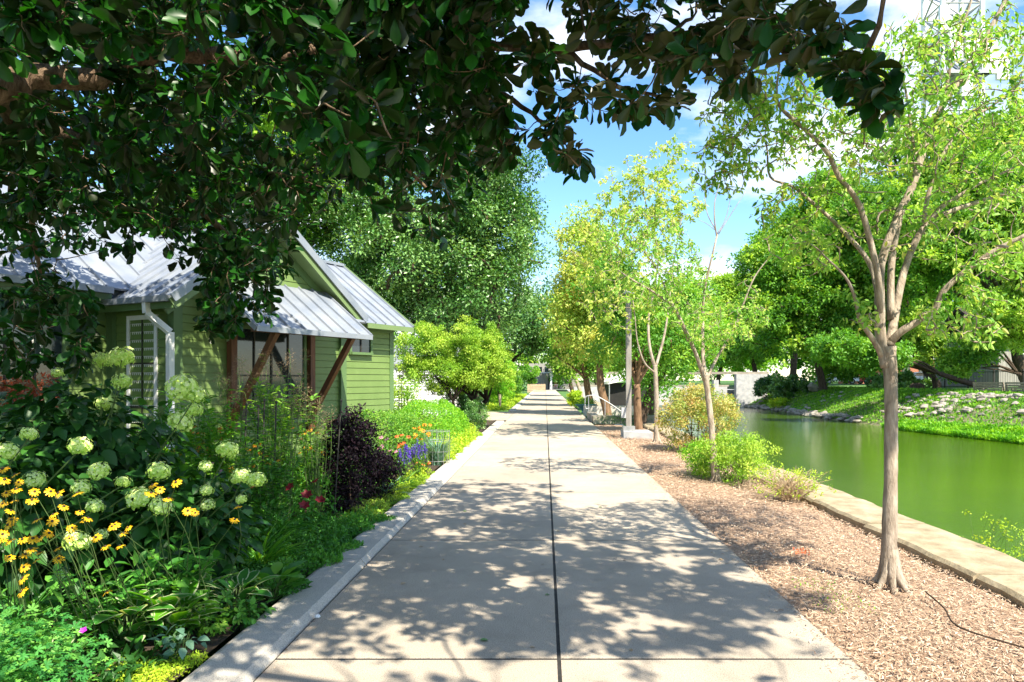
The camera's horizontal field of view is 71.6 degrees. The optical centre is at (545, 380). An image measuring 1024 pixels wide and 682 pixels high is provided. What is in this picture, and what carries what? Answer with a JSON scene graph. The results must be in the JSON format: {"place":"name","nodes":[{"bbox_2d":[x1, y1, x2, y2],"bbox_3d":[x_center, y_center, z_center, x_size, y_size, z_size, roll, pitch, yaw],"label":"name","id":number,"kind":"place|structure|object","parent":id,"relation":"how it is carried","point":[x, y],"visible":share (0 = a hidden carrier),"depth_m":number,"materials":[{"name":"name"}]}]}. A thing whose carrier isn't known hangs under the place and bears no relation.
{"place":"outdoors","nodes":[
{"label":"outdoors","id":0,"kind":"place"},
{"bbox_2d":[6,420,495,681],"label":"garden soil","id":1,"kind":"structure","parent":0,"point":[217,639],"depth_m":4.52,"materials":[{"name":"brown soil"}]},
{"bbox_2d":[0,467,92,661],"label":"black eyed susan","id":2,"kind":"object","parent":1,"relation":"on","point":[53,585],"visible":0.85,"depth_m":3.92,"materials":[{"name":"yellow plant"}]},
{"bbox_2d":[0,603,117,681],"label":"geranium","id":3,"kind":"object","parent":1,"relation":"on","point":[27,663],"visible":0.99,"depth_m":3.46,"materials":[{"name":"green plant"}]},
{"bbox_2d":[25,487,146,648],"bbox_3d":[-2.744,1.129,4.133,0.630,1.094,0.875,0,0,0],"label":"black eyed susan","id":4,"kind":"object","parent":1,"relation":"on","point":[72,587],"visible":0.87,"depth_m":4.14,"materials":[{"name":"yellow plant"}]},
{"bbox_2d":[0,427,174,608],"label":"hydrangea bush","id":5,"kind":"object","parent":1,"relation":"on","point":[32,478],"visible":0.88,"depth_m":4.83,"materials":[{"name":"green plant"}]},
{"bbox_2d":[0,346,206,575],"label":"hydrangea bush","id":6,"kind":"object","parent":1,"relation":"on","point":[115,447],"visible":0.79,"depth_m":5.69,"materials":[{"name":"green plant"}]},
{"bbox_2d":[3,583,252,681],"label":"front understorey","id":7,"kind":"object","parent":1,"relation":"on","point":[110,675],"visible":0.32,"depth_m":4.07,"materials":[{"name":"green plant"}]},
{"bbox_2d":[65,491,198,642],"bbox_3d":[-2.598,1.153,4.288,0.698,1.102,0.979,0,0,0],"label":"black eyed susan","id":8,"kind":"object","parent":1,"relation":"on","point":[150,561],"visible":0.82,"depth_m":4.40,"materials":[{"name":"yellow plant"}]},
{"bbox_2d":[68,586,195,644],"bbox_3d":[-2.588,1.477,4.356,0.671,0.357,0.695,0,0,20],"label":"hosta","id":9,"kind":"object","parent":1,"relation":"on","point":[136,624],"visible":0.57,"depth_m":4.31,"materials":[{"name":"green plant"}]},
{"bbox_2d":[87,649,208,681],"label":"golden stonecrop","id":10,"kind":"object","parent":1,"relation":"on","point":[158,672],"visible":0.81,"depth_m":3.92,"materials":[{"name":"yellow plant"}]},
{"bbox_2d":[110,483,236,612],"bbox_3d":[-2.449,1.159,4.505,0.643,1.082,1.103,0,0,0],"label":"black eyed susan","id":11,"kind":"object","parent":1,"relation":"on","point":[215,553],"visible":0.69,"depth_m":4.69,"materials":[{"name":"yellow plant"}]},
{"bbox_2d":[120,580,227,635],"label":"hosta","id":12,"kind":"object","parent":1,"relation":"on","point":[173,619],"visible":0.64,"depth_m":4.45,"materials":[{"name":"green plant"}]},
{"bbox_2d":[84,439,272,592],"bbox_3d":[-2.766,1.088,5.498,1.483,1.321,1.155,0,0,0],"label":"hydrangea bush","id":13,"kind":"object","parent":1,"relation":"on","point":[202,493],"visible":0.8,"depth_m":5.23,"materials":[{"name":"green plant"}]},
{"bbox_2d":[147,622,209,663],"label":"plant","id":14,"kind":"object","parent":1,"relation":"on","point":[187,642],"visible":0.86,"depth_m":4.10,"materials":[{"name":"green plant"}]},
{"bbox_2d":[130,479,241,608],"bbox_3d":[-2.399,1.130,4.673,0.702,1.110,1.382,0,0,-26],"label":"black eyed susan","id":15,"kind":"object","parent":1,"relation":"on","point":[176,483],"visible":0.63,"depth_m":4.65,"materials":[{"name":"yellow plant"}]},
{"bbox_2d":[130,560,241,610],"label":"hosta","id":16,"kind":"object","parent":1,"relation":"on","point":[204,574],"visible":0.13,"depth_m":4.90,"materials":[{"name":"green plant"}]},
{"bbox_2d":[153,388,233,475],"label":"tall plant","id":17,"kind":"object","parent":1,"relation":"on","point":[176,409],"visible":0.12,"depth_m":8.18,"materials":[{"name":"green plant"}]},
{"bbox_2d":[149,389,241,490],"bbox_3d":[-3.592,0.869,7.279,0.886,1.584,0.760,0,0,-29],"label":"tall plant","id":18,"kind":"object","parent":1,"relation":"on","point":[212,435],"visible":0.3,"depth_m":7.32,"materials":[{"name":"green plant"}]},
{"bbox_2d":[161,587,245,636],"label":"plant","id":19,"kind":"object","parent":1,"relation":"on","point":[216,626],"visible":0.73,"depth_m":4.52,"materials":[{"name":"green plant"}]},
{"bbox_2d":[16,444,403,599],"bbox_3d":[-4.455,1.404,8.846,4.214,0.644,7.473,0,0,0],"label":"understorey","id":20,"kind":"object","parent":1,"relation":"on","point":[296,491],"visible":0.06,"depth_m":7.84,"materials":[{"name":"green plant"}]},
{"bbox_2d":[198,568,279,612],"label":"hosta","id":21,"kind":"object","parent":1,"relation":"on","point":[244,577],"visible":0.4,"depth_m":4.96,"materials":[{"name":"green plant"}]},
{"bbox_2d":[212,355,266,482],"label":"seed head plant","id":22,"kind":"object","parent":1,"relation":"on","point":[227,391],"visible":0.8,"depth_m":8.61,"materials":[{"name":"green plant"}]},
{"bbox_2d":[214,594,276,629],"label":"plant","id":23,"kind":"object","parent":1,"relation":"on","point":[250,607],"visible":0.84,"depth_m":4.67,"materials":[{"name":"green plant"}]},
{"bbox_2d":[208,421,291,505],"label":"tall plant","id":24,"kind":"object","parent":1,"relation":"on","point":[244,440],"visible":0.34,"depth_m":7.27,"materials":[{"name":"green plant"}]},
{"bbox_2d":[233,447,302,526],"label":"tall plant","id":25,"kind":"object","parent":1,"relation":"on","point":[278,487],"visible":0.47,"depth_m":6.96,"materials":[{"name":"green plant"}]},
{"bbox_2d":[232,383,308,496],"bbox_3d":[-3.426,0.843,8.884,0.742,1.625,0.802,0,0,38],"label":"tall plant","id":26,"kind":"object","parent":1,"relation":"on","point":[271,387],"visible":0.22,"depth_m":8.82,"materials":[{"name":"green plant"}]},
{"bbox_2d":[227,519,316,567],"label":"grass clump","id":27,"kind":"object","parent":1,"relation":"on","point":[269,554],"visible":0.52,"depth_m":6.16,"materials":[{"name":"green plant"}]},
{"bbox_2d":[233,560,312,603],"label":"hosta","id":28,"kind":"object","parent":1,"relation":"on","point":[291,569],"visible":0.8,"depth_m":5.25,"materials":[{"name":"green plant"}]},
{"bbox_2d":[244,348,309,520],"bbox_3d":[-2.974,0.638,7.899,0.737,2.026,0.448,0,0,-30],"label":"seed head plant","id":29,"kind":"object","parent":1,"relation":"on","point":[292,435],"visible":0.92,"depth_m":7.94,"materials":[{"name":"green plant"}]},
{"bbox_2d":[241,375,319,510],"bbox_3d":[-3.102,0.802,8.146,0.772,1.720,0.741,0,0,35],"label":"tall plant","id":30,"kind":"object","parent":1,"relation":"on","point":[260,387],"visible":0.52,"depth_m":8.11,"materials":[{"name":"green plant"}]},
{"bbox_2d":[228,504,396,600],"bbox_3d":[-2.231,1.539,6.699,1.094,0.278,3.072,0,0,0],"label":"kerb groundcover","id":31,"kind":"object","parent":1,"relation":"on","point":[332,526],"visible":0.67,"depth_m":6.72,"materials":[{"name":"green plant"}]},
{"bbox_2d":[294,381,337,520],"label":"seed head plant","id":32,"kind":"object","parent":1,"relation":"on","point":[317,492],"visible":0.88,"depth_m":8.18,"materials":[{"name":"green plant"}]},
{"bbox_2d":[293,424,341,504],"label":"amber daisy","id":33,"kind":"object","parent":1,"relation":"on","point":[304,452],"visible":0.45,"depth_m":8.94,"materials":[{"name":"green plant"}]},
{"bbox_2d":[315,403,384,511],"bbox_3d":[-2.422,1.020,8.799,0.902,1.490,0.984,0,0,0],"label":"bush","id":34,"kind":"object","parent":1,"relation":"on","point":[353,444],"visible":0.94,"depth_m":8.67,"materials":[{"name":"purple plant"}]},
{"bbox_2d":[341,493,409,520],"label":"plants","id":35,"kind":"object","parent":1,"relation":"on","point":[375,501],"visible":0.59,"depth_m":9.11,"materials":[{"name":"green plant"}]},
{"bbox_2d":[359,446,405,500],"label":"bush","id":36,"kind":"object","parent":1,"relation":"on","point":[384,474],"visible":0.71,"depth_m":9.61,"materials":[{"name":"purple plant"}]},
{"bbox_2d":[343,408,435,460],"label":"clipped hedge","id":37,"kind":"object","parent":1,"relation":"on","point":[399,420],"visible":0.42,"depth_m":14.18,"materials":[{"name":"green plant"}]},
{"bbox_2d":[394,368,422,440],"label":"bush","id":38,"kind":"object","parent":1,"relation":"on","point":[405,395],"visible":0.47,"depth_m":18.53,"materials":[{"name":"green plant"}]},
{"bbox_2d":[394,398,470,449],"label":"clipped hedge","id":39,"kind":"object","parent":1,"relation":"on","point":[455,411],"visible":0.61,"depth_m":17.39,"materials":[{"name":"green plant"}]},
{"bbox_2d":[415,423,482,461],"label":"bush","id":40,"kind":"object","parent":1,"relation":"on","point":[465,440],"visible":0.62,"depth_m":16.75,"materials":[{"name":"yellow plant"}]},
{"bbox_2d":[394,315,515,421],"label":"multi stem tree","id":41,"kind":"object","parent":1,"relation":"on","point":[457,373],"visible":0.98,"depth_m":23.53,"materials":[{"name":"green plant"}]},
{"bbox_2d":[0,0,910,383],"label":"magnolia tree","id":42,"kind":"object","parent":1,"relation":"on","point":[350,78],"visible":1,"depth_m":4.03,"materials":[{"name":"green plant"}]},
{"bbox_2d":[464,399,488,430],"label":"bush","id":43,"kind":"object","parent":1,"relation":"on","point":[473,411],"visible":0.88,"depth_m":23.05,"materials":[{"name":"green plant"}]},
{"bbox_2d":[17,0,1023,380],"label":"sky","id":44,"kind":"structure","parent":0,"point":[610,148],"materials":[{"name":"blue"}]},
{"bbox_2d":[254,389,874,681],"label":"path","id":45,"kind":"structure","parent":0,"point":[651,575],"depth_m":5.45,"materials":[{"name":"concrete"}]},
{"bbox_2d":[260,389,850,681],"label":"path joint","id":46,"kind":"object","parent":45,"relation":"on","point":[558,658],"depth_m":4.17,"materials":[{"name":"grey concrete"}]},
{"bbox_2d":[173,380,1023,681],"bbox_3d":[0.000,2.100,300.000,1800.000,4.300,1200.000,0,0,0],"label":"ground","id":47,"kind":"structure","parent":0,"point":[239,630],"depth_m":38.91,"materials":[{"name":"green plant"}]},
{"bbox_2d":[0,371,69,413],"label":"bush","id":48,"kind":"object","parent":47,"relation":"on","point":[19,380],"visible":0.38,"depth_m":8.21,"materials":[{"name":"red plant"}]},
{"bbox_2d":[0,173,414,471],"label":"green cottage","id":49,"kind":"structure","parent":47,"relation":"on","point":[150,311],"depth_m":11.55,"materials":[{"name":"green wood"}]},
{"bbox_2d":[0,310,68,405],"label":"window","id":50,"kind":"structure","parent":49,"relation":"in","point":[59,345],"depth_m":10.57,"materials":[{"name":"clear glass"}]},
{"bbox_2d":[126,314,158,451],"bbox_3d":[-6.307,0.075,11.096,0.740,2.190,0.090,0,0,27],"label":"window","id":51,"kind":"structure","parent":49,"relation":"in","point":[139,317],"depth_m":11.09,"materials":[{"name":"white paint"}]},
{"bbox_2d":[237,325,306,425],"bbox_3d":[-4.777,-0.085,12.409,0.090,1.690,1.620,0,0,27],"label":"window","id":52,"kind":"structure","parent":49,"relation":"in","point":[250,346],"depth_m":12.54,"materials":[{"name":"clear glass"}]},
{"bbox_2d":[227,281,372,434],"bbox_3d":[-4.290,-0.409,12.133,1.211,2.618,2.650,0,0,27],"label":"awning","id":53,"kind":"object","parent":49,"relation":"attached to","point":[311,314],"depth_m":12.23,"materials":[{"name":"metal"}]},
{"bbox_2d":[96,163,347,252],"bbox_3d":[-16.740,-5.001,36.374,13.868,13.554,9.134,0,0,0],"label":"tree","id":54,"kind":"object","parent":47,"relation":"on","point":[219,220],"visible":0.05,"depth_m":35.64,"materials":[{"name":"green plant"}]},
{"bbox_2d":[170,86,349,222],"bbox_3d":[-11.904,-5.774,29.799,7.386,15.100,7.817,0,0,0],"label":"tree","id":55,"kind":"object","parent":47,"relation":"on","point":[266,126],"visible":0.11,"depth_m":29.15,"materials":[{"name":"green plant"}]},
{"bbox_2d":[181,391,532,681],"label":"kerb","id":56,"kind":"structure","parent":47,"relation":"on","point":[251,653],"depth_m":5.13,"materials":[{"name":"concrete"}]},
{"bbox_2d":[275,116,563,350],"bbox_3d":[-6.787,-6.216,37.913,16.231,16.089,13.970,0,0,0],"label":"tree","id":57,"kind":"object","parent":47,"relation":"on","point":[419,266],"visible":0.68,"depth_m":35.11,"materials":[{"name":"green plant"}]},
{"bbox_2d":[394,345,462,413],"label":"white outbuilding","id":58,"kind":"structure","parent":47,"relation":"on","point":[427,397],"depth_m":33.00,"materials":[{"name":"paint"}]},
{"bbox_2d":[482,350,517,408],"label":"bush","id":59,"kind":"object","parent":47,"relation":"on","point":[502,390],"visible":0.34,"depth_m":44.32,"materials":[{"name":"green plant"}]},
{"bbox_2d":[486,277,556,395],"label":"tree","id":60,"kind":"object","parent":47,"relation":"on","point":[529,338],"visible":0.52,"depth_m":56.52,"materials":[{"name":"green plant"}]},
{"bbox_2d":[540,337,582,396],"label":"tree","id":61,"kind":"object","parent":47,"relation":"on","point":[557,372],"visible":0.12,"depth_m":56.55,"materials":[{"name":"green plant"}]},
{"bbox_2d":[540,289,616,402],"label":"tree","id":62,"kind":"object","parent":47,"relation":"on","point":[585,369],"visible":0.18,"depth_m":44.51,"materials":[{"name":"green plant"}]},
{"bbox_2d":[536,200,630,414],"bbox_3d":[2.362,-3.230,33.001,4.998,9.996,4.888,0,0,-43],"label":"tree","id":63,"kind":"object","parent":47,"relation":"on","point":[563,306],"visible":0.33,"depth_m":32.46,"materials":[{"name":"green plant"}]},
{"bbox_2d":[587,412,653,423],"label":"wall","id":64,"kind":"structure","parent":47,"relation":"on","point":[593,418],"depth_m":27.23,"materials":[{"name":"grey stone"}]},
{"bbox_2d":[604,374,646,405],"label":"patio canopy","id":65,"kind":"object","parent":47,"relation":"on","point":[615,393],"visible":0.36,"depth_m":43.50,"materials":[{"name":"fabric"}]},
{"bbox_2d":[573,372,768,406],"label":"river bridge","id":66,"kind":"structure","parent":47,"relation":"on","point":[742,390],"depth_m":73.05,"materials":[{"name":"concrete"}]},
{"bbox_2d":[610,265,732,416],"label":"tree","id":67,"kind":"object","parent":47,"relation":"on","point":[712,288],"visible":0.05,"depth_m":33.78,"materials":[{"name":"green plant"}]},
{"bbox_2d":[611,272,734,423],"bbox_3d":[4.624,-1.092,26.377,4.423,5.691,3.812,0,0,0],"label":"tree","id":68,"kind":"object","parent":47,"relation":"on","point":[647,400],"visible":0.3,"depth_m":25.96,"materials":[{"name":"green plant"}]},
{"bbox_2d":[708,270,747,323],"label":"tree","id":69,"kind":"object","parent":47,"relation":"on","point":[725,281],"visible":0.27,"depth_m":127.20,"materials":[{"name":"green plant"}]},
{"bbox_2d":[690,317,778,383],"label":"tree","id":70,"kind":"object","parent":47,"relation":"on","point":[766,364],"visible":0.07,"depth_m":112.95,"materials":[{"name":"green plant"}]},
{"bbox_2d":[715,290,783,371],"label":"tree","id":71,"kind":"object","parent":47,"relation":"on","point":[737,351],"visible":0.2,"depth_m":88.66,"materials":[{"name":"green plant"}]},
{"bbox_2d":[752,371,811,399],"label":"bush","id":72,"kind":"object","parent":47,"relation":"on","point":[773,384],"visible":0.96,"depth_m":67.08,"materials":[{"name":"green plant"}]},
{"bbox_2d":[725,228,865,389],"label":"tree","id":73,"kind":"object","parent":47,"relation":"on","point":[790,296],"visible":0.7,"depth_m":57.94,"materials":[{"name":"green plant"}]},
{"bbox_2d":[744,162,873,374],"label":"tree","id":74,"kind":"object","parent":47,"relation":"on","point":[785,217],"visible":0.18,"depth_m":84.25,"materials":[{"name":"green plant"}]},
{"bbox_2d":[767,335,864,381],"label":"tree","id":75,"kind":"object","parent":47,"relation":"on","point":[800,362],"visible":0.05,"depth_m":138.90,"materials":[{"name":"green plant"}]},
{"bbox_2d":[807,361,875,385],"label":"bush","id":76,"kind":"object","parent":47,"relation":"on","point":[831,373],"visible":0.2,"depth_m":61.09,"materials":[{"name":"green plant"}]},
{"bbox_2d":[797,173,940,387],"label":"tree","id":77,"kind":"object","parent":47,"relation":"on","point":[864,290],"visible":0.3,"depth_m":56.11,"materials":[{"name":"green plant"}]},
{"bbox_2d":[727,386,1023,432],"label":"bank grass","id":78,"kind":"structure","parent":47,"relation":"on","point":[817,395],"depth_m":46.56,"materials":[{"name":"green plant"}]},
{"bbox_2d":[728,389,1023,426],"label":"riprap","id":79,"kind":"object","parent":47,"relation":"on","point":[856,419],"visible":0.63,"depth_m":42.24,"materials":[{"name":"grey stone"}]},
{"bbox_2d":[800,327,986,388],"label":"tree","id":80,"kind":"object","parent":47,"relation":"on","point":[846,349],"visible":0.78,"depth_m":45.08,"materials":[{"name":"green plant"}]},
{"bbox_2d":[864,369,932,388],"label":"bush","id":81,"kind":"object","parent":47,"relation":"on","point":[906,378],"visible":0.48,"depth_m":53.12,"materials":[{"name":"green plant"}]},
{"bbox_2d":[898,304,958,388],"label":"tree","id":82,"kind":"object","parent":47,"relation":"on","point":[926,349],"visible":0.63,"depth_m":49.32,"materials":[{"name":"green plant"}]},
{"bbox_2d":[851,265,1018,333],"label":"tree","id":83,"kind":"object","parent":47,"relation":"on","point":[954,303],"visible":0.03,"depth_m":105.29,"materials":[{"name":"green plant"}]},
{"bbox_2d":[862,98,1023,288],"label":"tree","id":84,"kind":"object","parent":47,"relation":"on","point":[1007,130],"visible":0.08,"depth_m":69.13,"materials":[{"name":"green plant"}]},
{"bbox_2d":[868,142,1023,386],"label":"tree","id":85,"kind":"object","parent":47,"relation":"on","point":[942,278],"visible":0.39,"depth_m":48.52,"materials":[{"name":"green plant"}]},
{"bbox_2d":[879,417,1023,444],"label":"waterline plants","id":86,"kind":"object","parent":47,"relation":"on","point":[997,433],"visible":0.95,"depth_m":34.50,"materials":[{"name":"green plant"}]},
{"bbox_2d":[915,0,1009,366],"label":"communication tower","id":87,"kind":"structure","parent":47,"relation":"on","point":[944,8],"depth_m":118.77,"materials":[{"name":"white metal"}]},
{"bbox_2d":[927,326,1021,384],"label":"tree","id":88,"kind":"object","parent":47,"relation":"on","point":[962,362],"visible":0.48,"depth_m":46.61,"materials":[{"name":"green plant"}]},
{"bbox_2d":[935,307,1023,386],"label":"grey house","id":89,"kind":"structure","parent":47,"relation":"on","point":[1002,363],"depth_m":57.30,"materials":[{"name":"grey"}]},
{"bbox_2d":[955,229,1023,355],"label":"tree","id":90,"kind":"object","parent":47,"relation":"on","point":[1011,320],"visible":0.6,"depth_m":41.66,"materials":[{"name":"green plant"}]},
{"bbox_2d":[962,509,1023,561],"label":"wall weed","id":91,"kind":"object","parent":47,"relation":"on","point":[1006,533],"depth_m":7.14,"materials":[{"name":"green plant"}]},
{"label":"retaining wall","id":92,"kind":"object","parent":47,"relation":"on","visible":0},
{"bbox_2d":[788,484,866,506],"bbox_3d":[4.014,1.787,10.419,0.804,0.326,1.514,0,0,0],"label":"wall cap stone","id":93,"kind":"object","parent":92,"relation":"on","point":[828,494],"visible":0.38,"depth_m":10.07,"materials":[{"name":"stone"}]},
{"bbox_2d":[812,499,924,530],"bbox_3d":[3.989,1.778,8.838,0.730,0.345,1.601,0,0,0],"label":"wall cap stone","id":94,"kind":"object","parent":92,"relation":"on","point":[860,513],"visible":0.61,"depth_m":8.80,"materials":[{"name":"stone"}]},
{"bbox_2d":[863,524,1023,584],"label":"wall cap stone","id":95,"kind":"object","parent":92,"relation":"on","point":[965,558],"visible":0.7,"depth_m":6.72,"materials":[{"name":"stone"}]},
{"bbox_2d":[976,575,1023,609],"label":"wall cap stone","id":96,"kind":"object","parent":92,"relation":"on","point":[1007,587],"visible":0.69,"depth_m":5.67,"materials":[{"name":"stone"}]},
{"bbox_2d":[567,389,1023,561],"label":"river","id":97,"kind":"structure","parent":0,"point":[945,481],"depth_m":22.67,"materials":[{"name":"liquid"}]},
{"bbox_2d":[594,425,1023,681],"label":"mulch bed","id":98,"kind":"object","parent":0,"point":[794,582],"visible":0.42,"depth_m":5.72,"materials":[{"name":"brown wood"}]},
{"bbox_2d":[561,252,700,429],"bbox_3d":[2.822,-1.141,22.417,3.733,5.785,3.944,0,0,-26],"label":"tree","id":99,"kind":"object","parent":98,"relation":"on","point":[639,369],"visible":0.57,"depth_m":22.18,"materials":[{"name":"green plant"}]},
{"bbox_2d":[557,133,709,443],"bbox_3d":[2.395,-2.520,18.919,4.244,8.484,2.873,0,0,0],"label":"tree","id":100,"kind":"object","parent":98,"relation":"on","point":[624,207],"visible":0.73,"depth_m":18.83,"materials":[{"name":"green plant"}]},
{"bbox_2d":[621,281,652,439],"bbox_3d":[2.627,-0.580,20.525,0.845,4.560,0.950,0,0,0],"label":"lamp post","id":101,"kind":"object","parent":98,"relation":"on","point":[628,430],"visible":0.68,"depth_m":20.48,"materials":[{"name":"metal"}]},
{"bbox_2d":[592,184,772,482],"bbox_3d":[2.284,-0.805,11.462,3.038,5.060,1.927,0,0,0],"label":"tree","id":102,"kind":"object","parent":98,"relation":"on","point":[674,310],"visible":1,"depth_m":11.46,"materials":[{"name":"green plant"}]},
{"bbox_2d":[652,382,747,452],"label":"bush","id":103,"kind":"object","parent":98,"relation":"on","point":[680,404],"visible":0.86,"depth_m":16.41,"materials":[{"name":"yellow plant"}]},
{"bbox_2d":[676,433,730,477],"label":"bush","id":104,"kind":"object","parent":98,"relation":"on","point":[691,460],"visible":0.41,"depth_m":12.27,"materials":[{"name":"green plant"}]},
{"bbox_2d":[683,425,782,485],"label":"bush","id":105,"kind":"object","parent":98,"relation":"on","point":[736,456],"visible":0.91,"depth_m":11.41,"materials":[{"name":"green plant"}]},
{"bbox_2d":[749,459,836,500],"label":"twiggy shrub","id":106,"kind":"object","parent":98,"relation":"on","point":[791,491],"visible":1,"depth_m":9.84,"materials":[{"name":"yellow plant"}]},
{"bbox_2d":[689,0,1023,594],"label":"tree","id":107,"kind":"object","parent":98,"relation":"on","point":[889,572],"visible":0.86,"depth_m":5.66,"materials":[{"name":"green plant"}]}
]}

